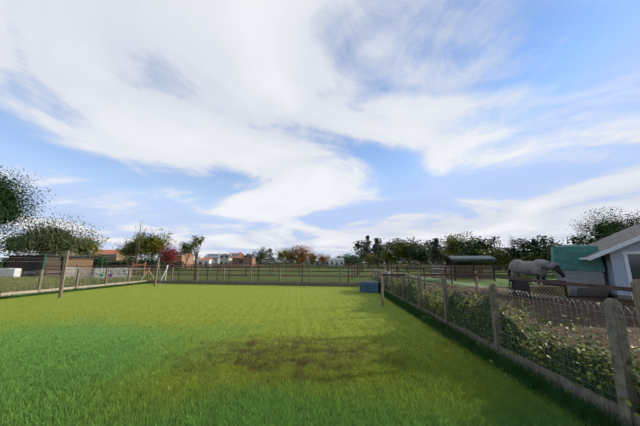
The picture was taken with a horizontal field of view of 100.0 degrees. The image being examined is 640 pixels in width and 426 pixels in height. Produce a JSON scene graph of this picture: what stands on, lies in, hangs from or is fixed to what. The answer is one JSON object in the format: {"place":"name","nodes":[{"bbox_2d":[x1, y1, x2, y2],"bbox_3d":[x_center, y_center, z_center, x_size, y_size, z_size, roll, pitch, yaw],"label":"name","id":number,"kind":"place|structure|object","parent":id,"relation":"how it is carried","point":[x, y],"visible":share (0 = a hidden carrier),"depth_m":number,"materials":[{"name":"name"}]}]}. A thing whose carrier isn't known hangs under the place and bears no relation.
{"place":"outdoors","nodes":[
{"label":"outdoors","id":0,"kind":"place"},
{"bbox_2d":[197,258,216,265],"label":"house","id":1,"kind":"structure","parent":0,"point":[208,261],"depth_m":112.93,"materials":[{"name":"tile"}]},
{"bbox_2d":[112,270,409,283],"bbox_3d":[-2.683,8.437,36.421,73.726,0.001,38.030,3,-11,-14],"label":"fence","id":2,"kind":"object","parent":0,"point":[273,274],"depth_m":31.86,"materials":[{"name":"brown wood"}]},
{"bbox_2d":[131,262,145,276],"bbox_3d":[-17.977,5.746,26.534,1.300,1.700,0.070,0,-11,-2],"label":"orange jump stand","id":3,"kind":"object","parent":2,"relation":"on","point":[134,269],"visible":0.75,"depth_m":26.56,"materials":[{"name":"orange wood"}]},
{"bbox_2d":[0,263,555,286],"bbox_3d":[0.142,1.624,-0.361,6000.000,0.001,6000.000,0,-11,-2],"label":"ground","id":4,"kind":"structure","parent":0,"point":[272,278],"depth_m":42.36,"materials":[{"name":"green plant"}]},
{"bbox_2d":[0,268,21,277],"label":"container","id":5,"kind":"object","parent":4,"relation":"on","point":[5,271],"visible":0.62,"depth_m":24.01,"materials":[{"name":"white plastic"}]},
{"bbox_2d":[0,227,31,254],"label":"tree","id":6,"kind":"object","parent":4,"relation":"on","point":[6,247],"visible":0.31,"depth_m":56.32,"materials":[{"name":"green plant"}]},
{"bbox_2d":[0,165,55,231],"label":"tree","id":7,"kind":"object","parent":4,"relation":"on","point":[10,204],"visible":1,"depth_m":34.52,"materials":[{"name":"green plant"}]},
{"bbox_2d":[4,255,85,277],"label":"shed","id":8,"kind":"structure","parent":4,"relation":"on","point":[54,262],"depth_m":30.77,"materials":[{"name":"brown wood"}]},
{"bbox_2d":[0,213,104,264],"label":"tree","id":9,"kind":"object","parent":4,"relation":"on","point":[46,240],"visible":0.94,"depth_m":43.20,"materials":[{"name":"green plant"}]},
{"bbox_2d":[0,268,146,296],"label":"fence posts","id":10,"kind":"object","parent":4,"relation":"on","point":[38,290],"visible":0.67,"depth_m":16.14,"materials":[{"name":"beige wood"}]},
{"bbox_2d":[0,268,147,292],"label":"fence wire","id":11,"kind":"object","parent":10,"relation":"attached to","point":[65,278],"visible":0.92,"depth_m":15.26,"materials":[{"name":"grey metal"}]},
{"bbox_2d":[93,268,112,279],"bbox_3d":[-17.201,4.952,21.291,1.107,1.179,0.037,8,-13,-38],"label":"wall panel","id":12,"kind":"object","parent":10,"relation":"attached to","point":[99,272],"visible":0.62,"depth_m":21.18,"materials":[{"name":"concrete"}]},
{"bbox_2d":[112,268,131,279],"bbox_3d":[-16.223,5.079,21.975,1.216,1.179,0.036,8,-13,-37],"label":"wall panel","id":13,"kind":"object","parent":10,"relation":"attached to","point":[121,272],"visible":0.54,"depth_m":21.96,"materials":[{"name":"metal"}]},
{"bbox_2d":[60,257,96,275],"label":"shed","id":14,"kind":"structure","parent":4,"relation":"on","point":[84,263],"depth_m":34.85,"materials":[{"name":"black wood"}]},
{"bbox_2d":[57,235,112,257],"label":"tree","id":15,"kind":"object","parent":4,"relation":"on","point":[94,251],"visible":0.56,"depth_m":59.33,"materials":[{"name":"green plant"}]},
{"bbox_2d":[0,255,188,270],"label":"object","id":16,"kind":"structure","parent":4,"relation":"on","point":[148,261],"depth_m":47.06,"materials":[{"name":"green plant"}]},
{"bbox_2d":[89,250,135,267],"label":"house","id":17,"kind":"structure","parent":4,"relation":"on","point":[112,255],"depth_m":72.83,"materials":[{"name":"brick"}]},
{"bbox_2d":[111,237,144,257],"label":"tree","id":18,"kind":"object","parent":4,"relation":"on","point":[130,248],"visible":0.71,"depth_m":52.56,"materials":[{"name":"green plant"}]},
{"bbox_2d":[127,232,152,260],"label":"tree","id":19,"kind":"object","parent":4,"relation":"on","point":[140,248],"visible":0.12,"depth_m":67.73,"materials":[{"name":"green plant"}]},
{"bbox_2d":[134,221,146,273],"bbox_3d":[-26.433,4.827,38.996,1.734,8.168,1.588,0,-11,-2],"label":"tree","id":20,"kind":"object","parent":4,"relation":"on","point":[137,251],"visible":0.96,"depth_m":38.95,"materials":[{"name":"green plant"}]},
{"bbox_2d":[132,227,174,258],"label":"tree","id":21,"kind":"object","parent":4,"relation":"on","point":[154,244],"visible":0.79,"depth_m":53.94,"materials":[{"name":"green plant"}]},
{"bbox_2d":[155,241,188,272],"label":"tree","id":22,"kind":"object","parent":4,"relation":"on","point":[169,254],"visible":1,"depth_m":45.21,"materials":[{"name":"red plant"}]},
{"bbox_2d":[91,264,254,275],"bbox_3d":[-19.462,9.462,45.984,0.118,1.524,38.898,-2,-11,11],"label":"paddock fence","id":23,"kind":"object","parent":4,"relation":"on","point":[125,272],"visible":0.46,"depth_m":34.97,"materials":[{"name":"brown wood"}]},
{"bbox_2d":[156,253,194,265],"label":"house","id":24,"kind":"structure","parent":4,"relation":"on","point":[190,260],"depth_m":90.19,"materials":[{"name":"brick"}]},
{"bbox_2d":[176,241,199,269],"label":"tree","id":25,"kind":"object","parent":4,"relation":"on","point":[185,245],"visible":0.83,"depth_m":58.27,"materials":[{"name":"green plant"}]},
{"bbox_2d":[189,235,205,279],"bbox_3d":[-12.320,4.423,26.754,1.722,4.492,1.622,0,-11,-2],"label":"tree","id":26,"kind":"object","parent":4,"relation":"on","point":[196,242],"visible":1,"depth_m":26.73,"materials":[{"name":"green plant"}]},
{"bbox_2d":[204,252,222,263],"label":"house","id":27,"kind":"structure","parent":4,"relation":"on","point":[216,256],"depth_m":130.59,"materials":[{"name":"white paint"}]},
{"bbox_2d":[219,253,232,265],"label":"house","id":28,"kind":"structure","parent":4,"relation":"on","point":[225,258],"depth_m":116.26,"materials":[{"name":"paint"}]},
{"bbox_2d":[232,252,243,265],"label":"house","id":29,"kind":"structure","parent":4,"relation":"on","point":[238,258],"depth_m":123.20,"materials":[{"name":"brick"}]},
{"bbox_2d":[243,252,256,264],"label":"house","id":30,"kind":"structure","parent":4,"relation":"on","point":[248,258],"depth_m":118.53,"materials":[{"name":"tile"}]},
{"bbox_2d":[207,264,302,280],"bbox_3d":[-6.702,9.013,43.559,0.111,1.523,38.898,-2,-11,11],"label":"paddock fence","id":31,"kind":"object","parent":4,"relation":"on","point":[229,273],"visible":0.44,"depth_m":34.22,"materials":[{"name":"brown wood"}]},
{"bbox_2d":[253,246,273,263],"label":"tree","id":32,"kind":"object","parent":4,"relation":"on","point":[262,255],"visible":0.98,"depth_m":127.05,"materials":[{"name":"green plant"}]},
{"bbox_2d":[263,248,273,265],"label":"tree","id":33,"kind":"object","parent":4,"relation":"on","point":[270,261],"visible":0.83,"depth_m":146.88,"materials":[{"name":"green plant"}]},
{"bbox_2d":[271,247,290,265],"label":"tree","id":34,"kind":"object","parent":4,"relation":"on","point":[283,254],"visible":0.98,"depth_m":131.96,"materials":[{"name":"green plant"}]},
{"bbox_2d":[127,264,445,269],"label":"paddock fence row","id":35,"kind":"object","parent":4,"relation":"on","point":[319,266],"visible":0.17,"depth_m":62.78,"materials":[{"name":"brown wood"}]},
{"bbox_2d":[284,247,295,265],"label":"tree","id":36,"kind":"object","parent":4,"relation":"on","point":[292,258],"visible":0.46,"depth_m":136.71,"materials":[{"name":"green plant"}]},
{"bbox_2d":[44,264,555,284],"bbox_3d":[-5.478,5.365,23.896,48.110,1.528,0.105,-2,-11,11],"label":"paddock fence row","id":37,"kind":"object","parent":4,"relation":"on","point":[302,271],"visible":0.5,"depth_m":23.39,"materials":[{"name":"brown wood"}]},
{"bbox_2d":[287,245,315,263],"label":"tree","id":38,"kind":"object","parent":4,"relation":"on","point":[302,256],"visible":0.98,"depth_m":117.33,"materials":[{"name":"brown plant"}]},
{"bbox_2d":[256,255,363,264],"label":"hedge","id":39,"kind":"object","parent":4,"relation":"on","point":[307,262],"visible":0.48,"depth_m":156.86,"materials":[{"name":"green plant"}]},
{"bbox_2d":[308,252,317,264],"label":"tree","id":40,"kind":"object","parent":4,"relation":"on","point":[312,257],"visible":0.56,"depth_m":146.58,"materials":[{"name":"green plant"}]},
{"bbox_2d":[308,259,324,264],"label":"house","id":41,"kind":"structure","parent":4,"relation":"on","point":[317,262],"depth_m":147.43,"materials":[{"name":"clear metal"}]},
{"bbox_2d":[107,264,527,276],"bbox_3d":[-2.852,7.836,37.217,80.095,1.526,0.105,-2,-11,11],"label":"paddock fence row","id":42,"kind":"object","parent":4,"relation":"on","point":[420,265],"visible":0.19,"depth_m":35.87,"materials":[{"name":"brown wood"}]},
{"bbox_2d":[316,253,329,262],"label":"tree","id":43,"kind":"object","parent":4,"relation":"on","point":[322,258],"visible":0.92,"depth_m":146.94,"materials":[{"name":"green plant"}]},
{"bbox_2d":[325,258,344,264],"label":"white farm shed","id":44,"kind":"structure","parent":4,"relation":"on","point":[334,261],"depth_m":147.81,"materials":[{"name":"clear paint"}]},
{"bbox_2d":[349,264,363,279],"bbox_3d":[6.066,8.561,41.134,0.118,1.527,38.898,-2,-11,11],"label":"paddock fence","id":45,"kind":"object","parent":4,"relation":"on","point":[360,268],"visible":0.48,"depth_m":33.69,"materials":[{"name":"brown wood"}]},
{"bbox_2d":[360,252,376,267],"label":"tree","id":46,"kind":"object","parent":4,"relation":"on","point":[368,257],"visible":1,"depth_m":78.64,"materials":[{"name":"green plant"}]},
{"bbox_2d":[360,235,378,267],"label":"tree","id":47,"kind":"object","parent":4,"relation":"on","point":[367,242],"visible":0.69,"depth_m":94.44,"materials":[{"name":"green plant"}]},
{"bbox_2d":[369,238,381,266],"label":"tree","id":48,"kind":"object","parent":4,"relation":"on","point":[376,249],"visible":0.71,"depth_m":97.37,"materials":[{"name":"green plant"}]},
{"bbox_2d":[378,250,397,262],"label":"tree","id":49,"kind":"object","parent":4,"relation":"on","point":[387,256],"visible":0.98,"depth_m":88.50,"materials":[{"name":"green plant"}]},
{"bbox_2d":[382,263,418,273],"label":"paddock fence","id":50,"kind":"object","parent":4,"relation":"on","point":[399,267],"visible":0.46,"depth_m":44.91,"materials":[{"name":"brown wood"}]},
{"bbox_2d":[381,238,433,267],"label":"tree","id":51,"kind":"object","parent":4,"relation":"on","point":[401,249],"visible":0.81,"depth_m":83.89,"materials":[{"name":"green plant"}]},
{"bbox_2d":[373,247,448,263],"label":"light hedge","id":52,"kind":"object","parent":4,"relation":"on","point":[401,259],"visible":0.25,"depth_m":98.92,"materials":[{"name":"green plant"}]},
{"bbox_2d":[387,266,446,289],"bbox_3d":[6.170,4.431,18.706,0.120,1.472,10.894,0,-11,-1],"label":"paddock fence","id":53,"kind":"object","parent":4,"relation":"on","point":[424,269],"visible":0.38,"depth_m":16.12,"materials":[{"name":"brown wood"}]},
{"bbox_2d":[406,247,432,266],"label":"tree","id":54,"kind":"object","parent":4,"relation":"on","point":[418,255],"visible":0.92,"depth_m":78.69,"materials":[{"name":"green plant"}]},
{"bbox_2d":[349,235,504,263],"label":"trees","id":55,"kind":"object","parent":4,"relation":"on","point":[361,246],"visible":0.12,"depth_m":106.91,"materials":[{"name":"green plant"}]},
{"bbox_2d":[429,238,443,263],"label":"tree","id":56,"kind":"object","parent":4,"relation":"on","point":[435,253],"visible":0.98,"depth_m":74.95,"materials":[{"name":"green plant"}]},
{"bbox_2d":[430,265,453,279],"bbox_3d":[12.808,6.259,28.479,0.040,1.479,5.478,0,-11,-1],"label":"fence","id":57,"kind":"object","parent":4,"relation":"on","point":[447,269],"visible":0.54,"depth_m":28.28,"materials":[{"name":"brown wood"}]},
{"bbox_2d":[440,231,479,255],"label":"tree","id":58,"kind":"object","parent":4,"relation":"on","point":[450,249],"visible":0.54,"depth_m":66.02,"materials":[{"name":"green plant"}]},
{"bbox_2d":[405,276,556,286],"bbox_3d":[34.584,6.282,24.904,49.752,0.039,18.500,0,-11,-2],"label":"paddock grass strip","id":59,"kind":"object","parent":4,"relation":"on","point":[498,281],"visible":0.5,"depth_m":23.80,"materials":[{"name":"green plant"}]},
{"bbox_2d":[443,256,496,280],"bbox_3d":[14.451,5.354,26.147,3.804,2.330,3.550,-2,-11,12],"label":"hay shelter","id":60,"kind":"object","parent":59,"relation":"on","point":[465,261],"visible":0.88,"depth_m":25.03,"materials":[{"name":"grey wood"}]},
{"bbox_2d":[430,264,535,277],"bbox_3d":[19.810,8.085,38.521,0.119,1.512,38.898,-2,-11,11],"label":"paddock fence","id":61,"kind":"object","parent":4,"relation":"on","point":[490,269],"visible":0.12,"depth_m":25.69,"materials":[{"name":"brown wood"}]},
{"bbox_2d":[372,268,639,425],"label":"fence posts","id":62,"kind":"object","parent":4,"relation":"on","point":[620,371],"visible":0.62,"depth_m":2.79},
{"bbox_2d":[373,269,639,410],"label":"fence wire","id":63,"kind":"object","parent":62,"relation":"attached to","point":[528,324],"visible":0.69,"depth_m":3.76,"materials":[{"name":"grey metal"}]},
{"bbox_2d":[375,276,639,413],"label":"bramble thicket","id":64,"kind":"object","parent":4,"relation":"on","point":[570,363],"visible":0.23,"depth_m":4.11,"materials":[{"name":"green plant"}]},
{"bbox_2d":[380,270,639,328],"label":"paddock fence","id":65,"kind":"object","parent":4,"relation":"on","point":[618,288],"visible":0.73,"depth_m":6.87,"materials":[{"name":"brown wood"}]},
{"bbox_2d":[508,235,514,251],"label":"tree","id":66,"kind":"object","parent":4,"relation":"on","point":[512,242],"visible":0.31,"depth_m":81.16,"materials":[{"name":"green plant"}]},
{"bbox_2d":[472,243,560,271],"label":"trees","id":67,"kind":"object","parent":4,"relation":"on","point":[508,260],"visible":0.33,"depth_m":36.67,"materials":[{"name":"green plant"}]},
{"bbox_2d":[425,286,639,367],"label":"paddock weeds","id":68,"kind":"object","parent":4,"relation":"on","point":[604,352],"visible":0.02,"depth_m":5.80,"materials":[{"name":"green plant"}]},
{"bbox_2d":[453,232,614,270],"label":"trees","id":69,"kind":"object","parent":4,"relation":"on","point":[534,246],"visible":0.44,"depth_m":37.53,"materials":[{"name":"green plant"}]},
{"bbox_2d":[507,259,564,284],"bbox_3d":[11.999,3.546,15.083,0.739,1.889,3.466,1,-11,-8],"label":"horse","id":70,"kind":"object","parent":4,"relation":"on","point":[537,268],"visible":0.9,"depth_m":14.79},
{"bbox_2d":[569,207,639,241],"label":"tree","id":71,"kind":"object","parent":4,"relation":"on","point":[615,226],"visible":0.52,"depth_m":38.90,"materials":[{"name":"green plant"}]},
{"bbox_2d":[579,224,639,299],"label":"stable building","id":72,"kind":"structure","parent":4,"relation":"on","point":[618,252],"depth_m":12.37,"materials":[{"name":"white paint"}]},
{"bbox_2d":[633,279,639,310],"bbox_3d":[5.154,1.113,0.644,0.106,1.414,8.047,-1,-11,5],"label":"wooden post","id":73,"kind":"object","parent":4,"relation":"on","point":[637,284],"visible":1,"depth_m":4.62,"materials":[{"name":"brown wood"}]},
{"bbox_2d":[0,283,595,425],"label":"lawn","id":74,"kind":"structure","parent":0,"point":[235,290],"depth_m":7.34,"materials":[{"name":"green plant"}]},
{"bbox_2d":[0,281,148,298],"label":"fence grass tufts","id":75,"kind":"object","parent":74,"relation":"on","point":[53,292],"visible":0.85,"depth_m":15.55,"materials":[{"name":"green plant"}]},
{"bbox_2d":[25,251,160,297],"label":"clothes line posts","id":76,"kind":"object","parent":74,"relation":"on","point":[63,273],"visible":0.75,"depth_m":13.25,"materials":[{"name":"wood"}]},
{"bbox_2d":[147,267,358,286],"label":"fence posts","id":77,"kind":"object","parent":74,"relation":"on","point":[223,282],"visible":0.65,"depth_m":20.52,"materials":[{"name":"brown wood"}]},
{"bbox_2d":[148,268,371,282],"bbox_3d":[-5.293,4.784,20.657,18.407,0.999,0.009,-2,-11,11],"label":"fence wire","id":78,"kind":"object","parent":77,"relation":"attached to","point":[230,278],"visible":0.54,"depth_m":20.66,"materials":[{"name":"grey metal"}]},
{"bbox_2d":[140,271,374,286],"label":"fence corner braces","id":79,"kind":"object","parent":74,"relation":"on","point":[156,282],"visible":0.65,"depth_m":21.64,"materials":[{"name":"brown wood"}]},
{"bbox_2d":[359,280,380,292],"bbox_3d":[3.087,4.348,15.898,1.084,0.572,1.662,-5,-12,25],"label":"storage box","id":80,"kind":"object","parent":74,"relation":"on","point":[367,286],"visible":0.71,"depth_m":15.20,"materials":[{"name":"plastic"}]},
{"bbox_2d":[378,288,635,425],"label":"fence grass tufts","id":81,"kind":"object","parent":74,"relation":"on","point":[594,416],"visible":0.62,"depth_m":3.77,"materials":[{"name":"green plant"}]},
{"bbox_2d":[0,0,639,262],"label":"sky","id":82,"kind":"structure","parent":0,"point":[242,126],"materials":[{"name":"blue"}]},
{"bbox_2d":[398,284,639,380],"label":"paddock dirt","id":83,"kind":"structure","parent":0,"point":[627,303],"depth_m":8.74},
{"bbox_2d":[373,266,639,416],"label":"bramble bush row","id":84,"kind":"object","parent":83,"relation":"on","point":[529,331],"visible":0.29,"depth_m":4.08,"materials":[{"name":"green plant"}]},
{"bbox_2d":[511,279,568,299],"bbox_3d":[10.482,3.648,12.888,1.669,0.850,1.250,-1,-11,5],"label":"hay feeder","id":85,"kind":"object","parent":83,"relation":"on","point":[554,290],"visible":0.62,"depth_m":12.36,"materials":[{"name":"black metal"}]},
{"bbox_2d":[551,244,605,295],"bbox_3d":[13.427,2.976,14.059,1.920,2.580,1.150,-7,-13,34],"label":"tarp-covered stack","id":86,"kind":"object","parent":83,"relation":"on","point":[574,268],"visible":0.6,"depth_m":13.68,"materials":[{"name":"teal plastic"}]},
{"bbox_2d":[577,287,609,296],"bbox_3d":[13.136,3.805,12.937,1.100,0.492,0.678,-7,-13,34],"label":"trough","id":87,"kind":"object","parent":83,"relation":"on","point":[590,292],"visible":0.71,"depth_m":12.93,"materials":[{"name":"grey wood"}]},
{"label":"rough grass","id":88,"kind":"object","parent":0,"visible":0},
{"bbox_2d":[0,254,134,272],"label":"green wire posts","id":89,"kind":"object","parent":88,"relation":"on","point":[44,261],"visible":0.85,"depth_m":19.64,"materials":[{"name":"metal"}]},
{"bbox_2d":[65,267,78,277],"bbox_3d":[-21.993,5.390,23.655,0.040,1.179,1.060,-8,-13,36],"label":"galvanised hurdle","id":90,"kind":"object","parent":89,"relation":"attached to","point":[73,270],"visible":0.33,"depth_m":23.72,"materials":[{"name":"metal"}]},
{"bbox_2d":[0,275,157,292],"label":"tall grass","id":91,"kind":"structure","parent":88,"relation":"on","point":[24,285],"depth_m":17.73,"materials":[{"name":"green plant"}]},
{"bbox_2d":[75,268,93,278],"bbox_3d":[-18.234,4.859,20.792,1.139,1.179,0.038,3,-11,-18],"label":"galvanised hurdle","id":92,"kind":"object","parent":91,"relation":"on","point":[84,272],"visible":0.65,"depth_m":20.84,"materials":[{"name":"metal"}]}
]}

